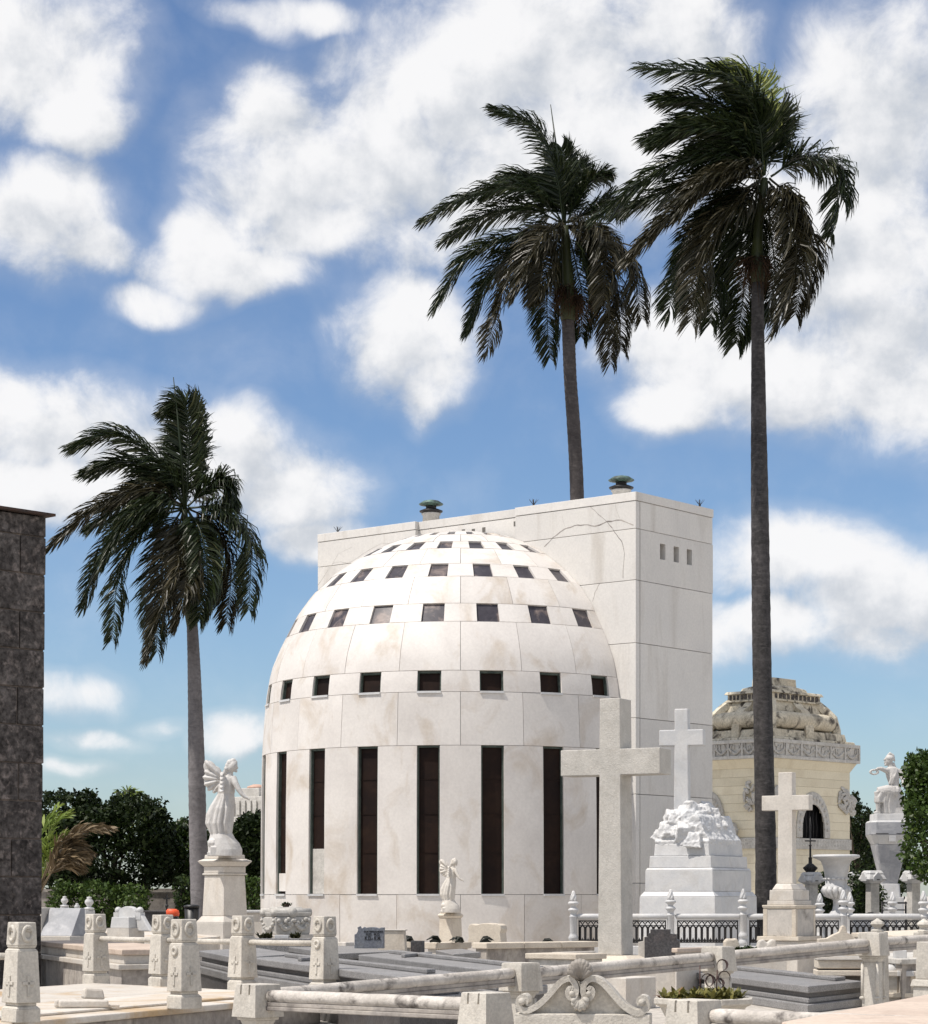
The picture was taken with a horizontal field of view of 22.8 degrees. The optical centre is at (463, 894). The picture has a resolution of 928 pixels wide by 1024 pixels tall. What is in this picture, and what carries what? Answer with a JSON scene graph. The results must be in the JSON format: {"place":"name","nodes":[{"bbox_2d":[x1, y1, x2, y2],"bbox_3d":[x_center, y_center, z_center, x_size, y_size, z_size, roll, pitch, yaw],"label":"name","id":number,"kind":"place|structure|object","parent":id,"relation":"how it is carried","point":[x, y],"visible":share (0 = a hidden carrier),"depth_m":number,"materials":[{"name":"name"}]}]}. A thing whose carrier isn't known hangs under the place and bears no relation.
{"place":"outdoors","nodes":[
{"label":"outdoors","id":0,"kind":"place"},
{"bbox_2d":[0,506,55,988],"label":"stone pillar","id":1,"kind":"structure","parent":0,"point":[22,584],"depth_m":39.66,"materials":[{"name":"stone"}]},
{"bbox_2d":[41,889,273,926],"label":"back wall","id":2,"kind":"structure","parent":0,"point":[158,902],"depth_m":79.00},
{"bbox_2d":[0,0,927,896],"label":"sky","id":3,"kind":"structure","parent":0,"point":[225,198],"materials":[{"name":"blue"}]},
{"bbox_2d":[468,923,506,945],"bbox_3d":[0.490,0.835,47.693,0.748,0.472,0.390,0,0,20],"label":"wavy headstone","id":4,"kind":"object","parent":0,"point":[495,932],"visible":0.81,"depth_m":47.52,"materials":[{"name":"beige stone"}]},
{"bbox_2d":[318,897,927,1023],"bbox_3d":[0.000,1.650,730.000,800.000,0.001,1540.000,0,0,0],"label":"ground","id":5,"kind":"structure","parent":0,"point":[658,1016],"depth_m":32.66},
{"bbox_2d":[41,802,75,883],"bbox_3d":[-10.479,-0.838,58.101,1.412,3.047,1.538,0,0,0],"label":"young palm","id":6,"kind":"object","parent":5,"relation":"on","point":[47,823],"visible":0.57,"depth_m":58.15,"materials":[{"name":"green plant"}]},
{"bbox_2d":[41,820,118,892],"bbox_3d":[-9.606,-0.917,57.193,1.816,1.812,1.780,0,0,-31],"label":"dead palm","id":7,"kind":"object","parent":5,"relation":"on","point":[66,855],"visible":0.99,"depth_m":56.88,"materials":[{"name":"brown plant"}]},
{"bbox_2d":[40,940,150,986],"bbox_3d":[-5.860,1.240,38.069,1.347,0.820,7.570,0,0,-21],"label":"white tomb","id":8,"kind":"object","parent":5,"relation":"on","point":[61,962],"visible":0.41,"depth_m":37.50,"materials":[{"name":"beige stone"}]},
{"bbox_2d":[44,878,153,927],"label":"hedge","id":9,"kind":"object","parent":5,"relation":"on","point":[125,894],"visible":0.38,"depth_m":73.35,"materials":[{"name":"green plant"}]},
{"bbox_2d":[41,787,184,906],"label":"clipped tree","id":10,"kind":"object","parent":5,"relation":"on","point":[153,828],"visible":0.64,"depth_m":75.05,"materials":[{"name":"green plant"}]},
{"bbox_2d":[107,906,151,943],"bbox_3d":[-6.544,0.945,45.196,0.972,1.411,0.440,0,0,35],"label":"arched tomb","id":11,"kind":"object","parent":5,"relation":"on","point":[129,921],"visible":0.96,"depth_m":45.12,"materials":[{"name":"white stone"}]},
{"bbox_2d":[45,377,267,917],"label":"royal palm","id":12,"kind":"object","parent":5,"relation":"on","point":[141,503],"visible":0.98,"depth_m":65.75,"materials":[{"name":"green plant"}]},
{"bbox_2d":[0,983,319,1023],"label":"tomb platform","id":13,"kind":"structure","parent":5,"relation":"on","point":[140,1004],"depth_m":26.74,"materials":[{"name":"stone"}]},
{"bbox_2d":[1,922,39,1022],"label":"wreath post","id":14,"kind":"object","parent":13,"relation":"on","point":[21,992],"visible":1,"depth_m":22.95,"materials":[{"name":"stone"}]},
{"bbox_2d":[53,988,119,1007],"bbox_3d":[-4.159,1.145,25.370,0.711,0.214,0.285,0,0,-12],"label":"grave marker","id":15,"kind":"object","parent":13,"relation":"on","point":[89,996],"visible":1,"depth_m":25.26,"materials":[{"name":"beige stone"}]},
{"bbox_2d":[82,914,109,983],"bbox_3d":[-5.192,0.780,32.491,0.301,1.000,0.301,-1,0,-43],"label":"wreath post","id":16,"kind":"object","parent":13,"relation":"on","point":[96,967],"visible":0.98,"depth_m":32.39,"materials":[{"name":"stone"}]},
{"bbox_2d":[148,915,172,986],"bbox_3d":[-4.093,0.780,31.292,0.301,1.000,0.301,0,0,-43],"label":"wreath post","id":17,"kind":"object","parent":13,"relation":"on","point":[159,951],"visible":0.81,"depth_m":31.18,"materials":[{"name":"stone"}]},
{"bbox_2d":[167,919,201,1008],"bbox_3d":[-3.128,0.780,25.742,0.301,1.000,0.301,0,0,-42],"label":"wreath post","id":18,"kind":"object","parent":13,"relation":"on","point":[184,987],"visible":1,"depth_m":25.64,"materials":[{"name":"stone"}]},
{"bbox_2d":[227,916,257,989],"bbox_3d":[-2.885,0.780,30.034,0.301,1.000,0.301,1,-1,-45],"label":"wreath post","id":19,"kind":"object","parent":13,"relation":"on","point":[242,965],"visible":0.98,"depth_m":29.94,"materials":[{"name":"stone"}]},
{"bbox_2d":[309,916,339,984],"bbox_3d":[-1.774,0.780,29.293,0.301,1.000,0.301,1,-1,-45],"label":"wreath post","id":20,"kind":"object","parent":13,"relation":"on","point":[324,962],"visible":0.97,"depth_m":29.20,"materials":[{"name":"stone"}]},
{"bbox_2d":[248,939,310,945],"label":"thin rail","id":21,"kind":"object","parent":20,"relation":"attached to","point":[282,942],"visible":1,"depth_m":29.64,"materials":[{"name":"stone"}]},
{"bbox_2d":[171,874,190,918],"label":"hedge","id":22,"kind":"object","parent":5,"relation":"on","point":[183,880],"visible":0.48,"depth_m":74.48,"materials":[{"name":"green plant"}]},
{"bbox_2d":[163,816,209,910],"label":"clipped tree","id":23,"kind":"object","parent":5,"relation":"on","point":[182,836],"visible":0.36,"depth_m":77.03,"materials":[{"name":"green plant"}]},
{"bbox_2d":[197,758,253,948],"bbox_3d":[-5.392,-0.710,52.384,1.673,4.720,1.455,0,0,43],"label":"angel","id":24,"kind":"object","parent":5,"relation":"on","point":[224,862],"visible":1,"depth_m":52.10,"materials":[{"name":"stone"}]},
{"bbox_2d":[232,808,260,907],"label":"clipped tree","id":25,"kind":"object","parent":5,"relation":"on","point":[246,832],"visible":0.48,"depth_m":75.94,"materials":[{"name":"green plant"}]},
{"bbox_2d":[199,948,294,989],"bbox_3d":[-3.557,1.300,37.698,1.372,0.700,7.095,0,0,-14],"label":"granite tomb","id":26,"kind":"object","parent":5,"relation":"on","point":[214,968],"visible":0.24,"depth_m":36.85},
{"bbox_2d":[234,784,260,885],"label":"distant mausoleum","id":27,"kind":"structure","parent":5,"relation":"on","point":[253,794],"depth_m":104.17,"materials":[{"name":"grey stone"}]},
{"bbox_2d":[245,875,260,909],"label":"hedge","id":28,"kind":"object","parent":5,"relation":"on","point":[252,886],"visible":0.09,"depth_m":73.08,"materials":[{"name":"green plant"}]},
{"bbox_2d":[232,983,283,1023],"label":"rail post","id":29,"kind":"object","parent":5,"relation":"on","point":[249,1003],"visible":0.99,"depth_m":22.09,"materials":[{"name":"stone"}]},
{"bbox_2d":[265,990,460,1019],"bbox_3d":[-0.898,1.015,21.270,2.592,0.201,0.129,0,0,41],"label":"stone rail","id":30,"kind":"object","parent":29,"relation":"attached to","point":[420,1006],"visible":0.97,"depth_m":21.22,"materials":[{"name":"stone"}]},
{"bbox_2d":[281,968,515,994],"bbox_3d":[-0.677,0.966,23.970,0.130,0.293,4.076,0,0,37],"label":"stone rail","id":31,"kind":"object","parent":29,"relation":"attached to","point":[450,982],"visible":0.77,"depth_m":24.25,"materials":[{"name":"stone"}]},
{"bbox_2d":[258,907,313,937],"bbox_3d":[-3.593,0.955,46.482,0.939,1.390,0.748,0,0,-34],"label":"carved sarcophagus","id":32,"kind":"object","parent":5,"relation":"on","point":[280,920],"visible":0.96,"depth_m":46.23,"materials":[{"name":"grey stone"}]},
{"bbox_2d":[288,946,403,960],"bbox_3d":[-2.263,1.320,42.257,1.686,0.660,8.164,0,0,-13],"label":"granite tomb","id":33,"kind":"object","parent":5,"relation":"on","point":[349,952],"visible":0.16,"depth_m":40.45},
{"bbox_2d":[354,926,384,947],"bbox_3d":[-1.575,0.721,38.501,0.502,0.369,0.116,0,0,6],"label":"lettered headstone","id":34,"kind":"object","parent":33,"relation":"on","point":[369,937],"visible":1,"depth_m":38.45,"materials":[{"name":"grey stone"}]},
{"bbox_2d":[254,953,460,1023],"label":"granite tomb","id":35,"kind":"object","parent":5,"relation":"on","point":[289,969],"visible":0.35,"depth_m":29.30,"materials":[{"name":"stone"}]},
{"bbox_2d":[378,929,406,950],"bbox_3d":[-1.255,1.139,41.020,0.559,1.022,0.250,0,0,8],"label":"plain headstone","id":36,"kind":"object","parent":5,"relation":"on","point":[395,939],"visible":0.39,"depth_m":40.91,"materials":[{"name":"beige stone"}]},
{"bbox_2d":[425,942,470,953],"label":"stone kerb","id":37,"kind":"structure","parent":5,"relation":"on","point":[432,947],"depth_m":46.21,"materials":[{"name":"beige stone"}]},
{"bbox_2d":[438,858,463,941],"bbox_3d":[-0.297,0.424,51.183,0.584,2.453,0.744,0,0,0],"label":"angel","id":38,"kind":"object","parent":5,"relation":"on","point":[450,925],"visible":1,"depth_m":50.99,"materials":[{"name":"beige stone"}]},
{"bbox_2d":[359,950,547,1001],"bbox_3d":[-0.300,1.272,33.338,1.280,0.755,10.120,0,0,-15],"label":"granite tomb","id":39,"kind":"object","parent":5,"relation":"on","point":[436,961],"visible":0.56,"depth_m":32.45,"materials":[{"name":"stone"}]},
{"bbox_2d":[457,991,513,1023],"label":"rail post","id":40,"kind":"object","parent":5,"relation":"on","point":[486,1007],"visible":1,"depth_m":20.21,"materials":[{"name":"stone"}]},
{"bbox_2d":[260,492,712,951],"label":"domed mausoleum","id":41,"kind":"structure","parent":5,"relation":"on","point":[438,689],"depth_m":54.07,"materials":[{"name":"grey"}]},
{"bbox_2d":[274,752,292,895],"bbox_3d":[-4.348,-1.691,55.522,0.242,3.472,0.541,0,0,-30],"label":"window","id":42,"kind":"structure","parent":41,"relation":"in","point":[283,755],"depth_m":55.69,"materials":[{"name":"brown wood"}]},
{"bbox_2d":[307,749,329,895],"bbox_3d":[-3.431,-1.691,54.377,0.541,3.472,0.242,0,0,43],"label":"window","id":43,"kind":"structure","parent":41,"relation":"in","point":[317,795],"depth_m":54.46,"materials":[{"name":"black glass"}]},
{"bbox_2d":[356,747,380,895],"bbox_3d":[-2.218,-1.691,53.552,0.541,3.472,0.242,0,0,26],"label":"window","id":44,"kind":"structure","parent":41,"relation":"in","point":[368,756],"depth_m":53.62,"materials":[{"name":"black glass"}]},
{"bbox_2d":[358,673,380,694],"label":"window","id":45,"kind":"structure","parent":41,"relation":"in","point":[370,682],"depth_m":53.72,"materials":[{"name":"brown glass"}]},
{"bbox_2d":[416,746,439,895],"bbox_3d":[-0.816,-1.691,53.121,0.541,3.472,0.242,0,0,9],"label":"window","id":46,"kind":"structure","parent":41,"relation":"in","point":[428,757],"depth_m":53.16,"materials":[{"name":"black glass"}]},
{"bbox_2d":[417,671,440,692],"bbox_3d":[-0.796,-4.884,53.253,0.567,0.538,0.273,0,0,9],"label":"window","id":47,"kind":"structure","parent":41,"relation":"in","point":[428,681],"depth_m":53.29,"materials":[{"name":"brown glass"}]},
{"bbox_2d":[419,500,442,521],"bbox_3d":[-0.846,-9.832,59.209,0.638,0.611,0.638,0,0,0],"label":"roof vent","id":48,"kind":"object","parent":41,"relation":"on","point":[430,511],"visible":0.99,"depth_m":59.02,"materials":[{"name":"green metal"}]},
{"bbox_2d":[422,604,444,621],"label":"window","id":49,"kind":"structure","parent":41,"relation":"in","point":[431,612],"depth_m":53.80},
{"bbox_2d":[476,604,498,621],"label":"window","id":50,"kind":"structure","parent":41,"relation":"in","point":[485,612],"depth_m":53.80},
{"bbox_2d":[480,671,503,692],"bbox_3d":[0.632,-4.884,53.253,0.567,0.538,0.273,0,0,-9],"label":"window","id":51,"kind":"structure","parent":41,"relation":"in","point":[490,681],"depth_m":53.29,"materials":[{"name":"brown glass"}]},
{"bbox_2d":[480,746,504,895],"bbox_3d":[0.652,-1.691,53.121,0.541,3.472,0.242,0,0,-9],"label":"window","id":52,"kind":"structure","parent":41,"relation":"in","point":[492,757],"depth_m":53.16,"materials":[{"name":"black glass"}]},
{"bbox_2d":[540,673,562,694],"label":"window","id":53,"kind":"structure","parent":41,"relation":"in","point":[549,682],"depth_m":53.72,"materials":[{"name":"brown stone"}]},
{"bbox_2d":[540,747,564,895],"bbox_3d":[2.054,-1.691,53.552,0.541,3.472,0.242,0,0,-26],"label":"window","id":54,"kind":"structure","parent":41,"relation":"in","point":[552,778],"depth_m":53.61,"materials":[{"name":"black glass"}]},
{"bbox_2d":[591,676,609,697],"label":"window","id":55,"kind":"structure","parent":41,"relation":"in","point":[599,686],"depth_m":54.54,"materials":[{"name":"brown stone"}]},
{"bbox_2d":[608,475,633,494],"bbox_3d":[3.807,-9.832,55.776,0.638,0.611,0.638,0,0,0],"label":"roof vent","id":56,"kind":"object","parent":41,"relation":"on","point":[621,485],"visible":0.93,"depth_m":55.58,"materials":[{"name":"green metal"}]},
{"bbox_2d":[499,962,542,1017],"bbox_3d":[0.635,1.207,25.721,0.362,0.887,0.359,0,0,-45],"label":"rail post","id":57,"kind":"object","parent":5,"relation":"on","point":[528,977],"visible":0.41,"depth_m":25.61,"materials":[{"name":"stone"}]},
{"bbox_2d":[540,952,714,984],"bbox_3d":[1.929,0.880,27.470,0.130,0.293,4.056,0,0,36],"label":"stone rail","id":58,"kind":"object","parent":57,"relation":"attached to","point":[625,968],"visible":0.81,"depth_m":27.64,"materials":[{"name":"stone"}]},
{"bbox_2d":[412,103,650,499],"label":"royal palm","id":59,"kind":"object","parent":5,"relation":"on","point":[565,184],"visible":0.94,"depth_m":75.81,"materials":[{"name":"green plant"}]},
{"bbox_2d":[472,941,597,961],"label":"stone kerb","id":60,"kind":"structure","parent":5,"relation":"on","point":[509,951],"depth_m":45.74,"materials":[{"name":"beige stone"}]},
{"bbox_2d":[525,952,606,994],"bbox_3d":[1.593,1.287,36.000,1.000,0.726,0.800,0,0,40],"label":"pale step tomb","id":61,"kind":"object","parent":5,"relation":"on","point":[552,959],"visible":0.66,"depth_m":35.76,"materials":[{"name":"grey stone"}]},
{"bbox_2d":[514,958,651,1023],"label":"scrolled headstone","id":62,"kind":"object","parent":5,"relation":"on","point":[571,998],"visible":1,"depth_m":19.18,"materials":[{"name":"stone"}]},
{"bbox_2d":[561,698,670,961],"bbox_3d":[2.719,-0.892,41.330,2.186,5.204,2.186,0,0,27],"label":"tall cross","id":63,"kind":"object","parent":5,"relation":"on","point":[615,762],"visible":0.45,"depth_m":41.11,"materials":[{"name":"stone"}]},
{"bbox_2d":[606,976,655,1008],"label":"grey ledge tomb","id":64,"kind":"object","parent":5,"relation":"on","point":[630,989],"visible":0.4,"depth_m":33.06,"materials":[{"name":"beige stone"}]},
{"bbox_2d":[637,929,679,995],"bbox_3d":[3.187,1.111,37.529,0.766,1.078,0.450,0,0,10],"label":"dark stepped headstone","id":65,"kind":"object","parent":5,"relation":"on","point":[658,942],"visible":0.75,"depth_m":37.40,"materials":[{"name":"stone"}]},
{"bbox_2d":[594,946,755,954],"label":"fence plinth","id":66,"kind":"structure","parent":5,"relation":"on","point":[635,950],"depth_m":47.84,"materials":[{"name":"white stone"}]},
{"bbox_2d":[568,891,578,940],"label":"fence post","id":67,"kind":"object","parent":66,"relation":"on","point":[573,903],"visible":0.88,"depth_m":47.94,"materials":[{"name":"white stone"}]},
{"bbox_2d":[576,914,597,940],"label":"fence rail","id":68,"kind":"object","parent":66,"relation":"on","point":[587,917],"visible":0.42,"depth_m":47.99,"materials":[{"name":"white stone"}]},
{"bbox_2d":[633,914,667,942],"bbox_3d":[3.772,0.742,48.000,0.970,0.668,0.124,0,0,0],"label":"fence rail","id":69,"kind":"object","parent":66,"relation":"on","point":[650,917],"visible":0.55,"depth_m":47.99,"materials":[{"name":"white stone"}]},
{"bbox_2d":[675,914,739,942],"bbox_3d":[5.077,0.742,48.000,1.367,0.668,0.124,0,0,0],"label":"fence rail","id":70,"kind":"object","parent":66,"relation":"on","point":[707,917],"visible":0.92,"depth_m":47.99,"materials":[{"name":"white stone"}]},
{"bbox_2d":[738,889,748,944],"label":"fence post","id":71,"kind":"object","parent":66,"relation":"on","point":[743,901],"visible":0.98,"depth_m":47.93,"materials":[{"name":"white stone"}]},
{"bbox_2d":[815,914,840,937],"bbox_3d":[7.435,0.742,48.000,0.845,0.668,0.124,0,0,0],"label":"fence rail","id":72,"kind":"object","parent":66,"relation":"on","point":[827,918],"visible":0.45,"depth_m":47.99,"materials":[{"name":"white stone"}]},
{"bbox_2d":[848,914,920,933],"bbox_3d":[8.760,0.742,48.000,1.534,0.668,0.124,0,0,0],"label":"fence rail","id":73,"kind":"object","parent":66,"relation":"on","point":[885,917],"visible":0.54,"depth_m":47.99,"materials":[{"name":"white stone"}]},
{"bbox_2d":[672,947,702,992],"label":"stone kerb","id":74,"kind":"structure","parent":5,"relation":"on","point":[687,980],"depth_m":37.29,"materials":[{"name":"beige stone"}]},
{"bbox_2d":[664,998,721,1023],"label":"rail post","id":75,"kind":"object","parent":5,"relation":"on","point":[688,1011],"visible":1,"depth_m":18.49,"materials":[{"name":"stone"}]},
{"bbox_2d":[708,1009,902,1023],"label":"stone rail","id":76,"kind":"object","parent":75,"relation":"attached to","point":[728,1016],"visible":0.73,"depth_m":18.25,"materials":[{"name":"stone"}]},
{"bbox_2d":[639,709,756,945],"bbox_3d":[5.354,-1.293,52.540,1.870,5.886,2.510,0,0,29],"label":"rock cross monument","id":77,"kind":"object","parent":5,"relation":"on","point":[698,863],"visible":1,"depth_m":51.82,"materials":[{"name":"white stone"}]},
{"bbox_2d":[654,996,752,1014],"bbox_3d":[2.283,1.318,21.950,0.969,0.664,0.969,0,0,-36],"label":"stone planter","id":78,"kind":"object","parent":5,"relation":"on","point":[742,1004],"visible":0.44,"depth_m":21.66,"materials":[{"name":"stone"}]},
{"bbox_2d":[654,986,747,998],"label":"planter plants","id":79,"kind":"object","parent":78,"relation":"on","point":[724,992],"visible":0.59,"depth_m":21.78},
{"bbox_2d":[700,946,736,988],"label":"rail post","id":80,"kind":"object","parent":5,"relation":"on","point":[727,954],"visible":0.44,"depth_m":29.11,"materials":[{"name":"stone"}]},
{"bbox_2d":[583,53,858,935],"bbox_3d":[6.859,-10.523,62.003,7.472,24.746,4.162,0,0,0],"label":"royal palm","id":81,"kind":"object","parent":5,"relation":"on","point":[750,131],"visible":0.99,"depth_m":61.77,"materials":[{"name":"green plant"}]},
{"bbox_2d":[723,939,786,970],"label":"cream stones","id":82,"kind":"object","parent":5,"relation":"on","point":[762,943],"visible":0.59,"depth_m":40.90,"materials":[{"name":"beige stone"}]},
{"bbox_2d":[696,966,861,1011],"bbox_3d":[4.572,1.438,37.133,1.541,0.425,10.516,0,0,-10],"label":"granite tomb","id":83,"kind":"object","parent":5,"relation":"on","point":[791,990],"visible":0.48,"depth_m":33.54,"materials":[{"name":"stone"}]},
{"bbox_2d":[757,772,821,972],"bbox_3d":[6.399,-0.380,45.628,1.006,4.059,1.193,0,0,31],"label":"cross","id":84,"kind":"object","parent":5,"relation":"on","point":[788,919],"visible":0.9,"depth_m":45.44,"materials":[{"name":"beige stone"}]},
{"bbox_2d":[798,872,824,924],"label":"gabled post","id":85,"kind":"object","parent":5,"relation":"on","point":[811,881],"visible":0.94,"depth_m":59.85,"materials":[{"name":"grey stone"}]},
{"bbox_2d":[812,854,859,937],"bbox_3d":[9.207,0.336,57.000,1.173,2.628,1.173,0,0,0],"label":"marble urn","id":86,"kind":"object","parent":5,"relation":"on","point":[836,869],"visible":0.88,"depth_m":56.73,"materials":[{"name":"stone"}]},
{"bbox_2d":[813,925,862,995],"bbox_3d":[5.711,1.064,35.138,0.707,1.172,0.720,0,0,4],"label":"gabled tomb","id":87,"kind":"object","parent":5,"relation":"on","point":[847,967],"visible":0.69,"depth_m":34.85,"materials":[{"name":"beige stone"}]},
{"bbox_2d":[782,995,927,1023],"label":"pinkish tomb","id":88,"kind":"object","parent":5,"relation":"on","point":[913,1010],"visible":1,"depth_m":17.65,"materials":[{"name":"beige stone"}]},
{"bbox_2d":[848,790,872,884],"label":"tree","id":89,"kind":"object","parent":5,"relation":"on","point":[857,833],"visible":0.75,"depth_m":85.79,"materials":[{"name":"green plant"}]},
{"bbox_2d":[839,867,887,913],"bbox_3d":[10.514,-0.033,60.893,1.428,1.480,1.377,0,0,0],"label":"round shrub","id":90,"kind":"object","parent":5,"relation":"on","point":[858,892],"visible":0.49,"depth_m":60.61,"materials":[{"name":"green plant"}]},
{"bbox_2d":[859,871,885,913],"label":"gabled post","id":91,"kind":"object","parent":5,"relation":"on","point":[871,880],"visible":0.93,"depth_m":59.87,"materials":[{"name":"grey stone"}]},
{"bbox_2d":[856,933,889,1006],"bbox_3d":[5.629,1.091,31.720,0.359,1.118,0.362,0,0,33],"label":"rail post","id":92,"kind":"object","parent":5,"relation":"on","point":[872,978],"visible":0.9,"depth_m":31.62,"materials":[{"name":"stone"}]},
{"bbox_2d":[735,939,869,965],"bbox_3d":[4.427,0.765,30.470,0.130,0.313,3.174,0,0,44],"label":"stone rail","id":93,"kind":"object","parent":92,"relation":"attached to","point":[795,952],"visible":0.94,"depth_m":30.43,"materials":[{"name":"stone"}]},
{"bbox_2d":[888,935,927,950],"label":"stone rail","id":94,"kind":"object","parent":92,"relation":"attached to","point":[898,943],"visible":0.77,"depth_m":32.31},
{"bbox_2d":[867,918,888,1002],"bbox_3d":[6.012,1.000,33.500,0.247,1.300,0.247,0,0,-30],"label":"fence post","id":95,"kind":"object","parent":5,"relation":"on","point":[877,924],"visible":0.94,"depth_m":33.44,"materials":[{"name":"stone"}]},
{"bbox_2d":[847,810,909,898],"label":"leafy tree","id":96,"kind":"object","parent":5,"relation":"on","point":[903,886],"visible":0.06,"depth_m":88.99,"materials":[{"name":"green plant"}]},
{"bbox_2d":[865,752,910,930],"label":"monument","id":97,"kind":"object","parent":5,"relation":"on","point":[883,831],"visible":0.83,"depth_m":69.69,"materials":[{"name":"stone"}]},
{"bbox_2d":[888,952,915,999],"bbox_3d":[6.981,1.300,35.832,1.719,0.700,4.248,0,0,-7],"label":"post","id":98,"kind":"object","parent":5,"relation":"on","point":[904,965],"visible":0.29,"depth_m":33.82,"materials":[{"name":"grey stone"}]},
{"bbox_2d":[889,971,915,1001],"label":"box tomb","id":99,"kind":"object","parent":5,"relation":"on","point":[894,995],"visible":0.38,"depth_m":33.82,"materials":[{"name":"beige stone"}]},
{"bbox_2d":[895,748,927,884],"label":"clipped tree","id":100,"kind":"object","parent":5,"relation":"on","point":[914,774],"visible":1,"depth_m":57.59,"materials":[{"name":"green plant"}]},
{"bbox_2d":[900,871,925,929],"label":"gabled post","id":101,"kind":"object","parent":5,"relation":"on","point":[910,880],"visible":0.59,"depth_m":58.88,"materials":[{"name":"grey stone"}]},
{"bbox_2d":[910,942,927,996],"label":"rail post","id":102,"kind":"object","parent":5,"relation":"on","point":[919,983],"visible":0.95,"depth_m":28.43,"materials":[{"name":"stone"}]},
{"bbox_2d":[707,677,859,904],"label":"yellow chapel","id":103,"kind":"structure","parent":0,"point":[816,753],"depth_m":80.57,"materials":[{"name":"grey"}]},
{"bbox_2d":[802,805,820,838],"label":"window","id":104,"kind":"structure","parent":103,"relation":"in","point":[817,828],"depth_m":81.22,"materials":[{"name":"black"}]},
{"label":"path","id":105,"kind":"structure","parent":0,"visible":0},
{"bbox_2d":[40,907,84,940],"bbox_3d":[-7.543,0.950,43.008,0.950,1.399,0.750,0,0,24],"label":"slanted headstone","id":106,"kind":"object","parent":105,"relation":"on","point":[62,923],"visible":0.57,"depth_m":42.91,"materials":[{"name":"grey stone"}]},
{"bbox_2d":[255,931,311,952],"bbox_3d":[-3.466,1.171,43.500,1.150,0.958,0.500,0,0,0],"label":"slab","id":107,"kind":"object","parent":105,"relation":"on","point":[269,936],"visible":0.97,"depth_m":43.30,"materials":[{"name":"grey stone"}]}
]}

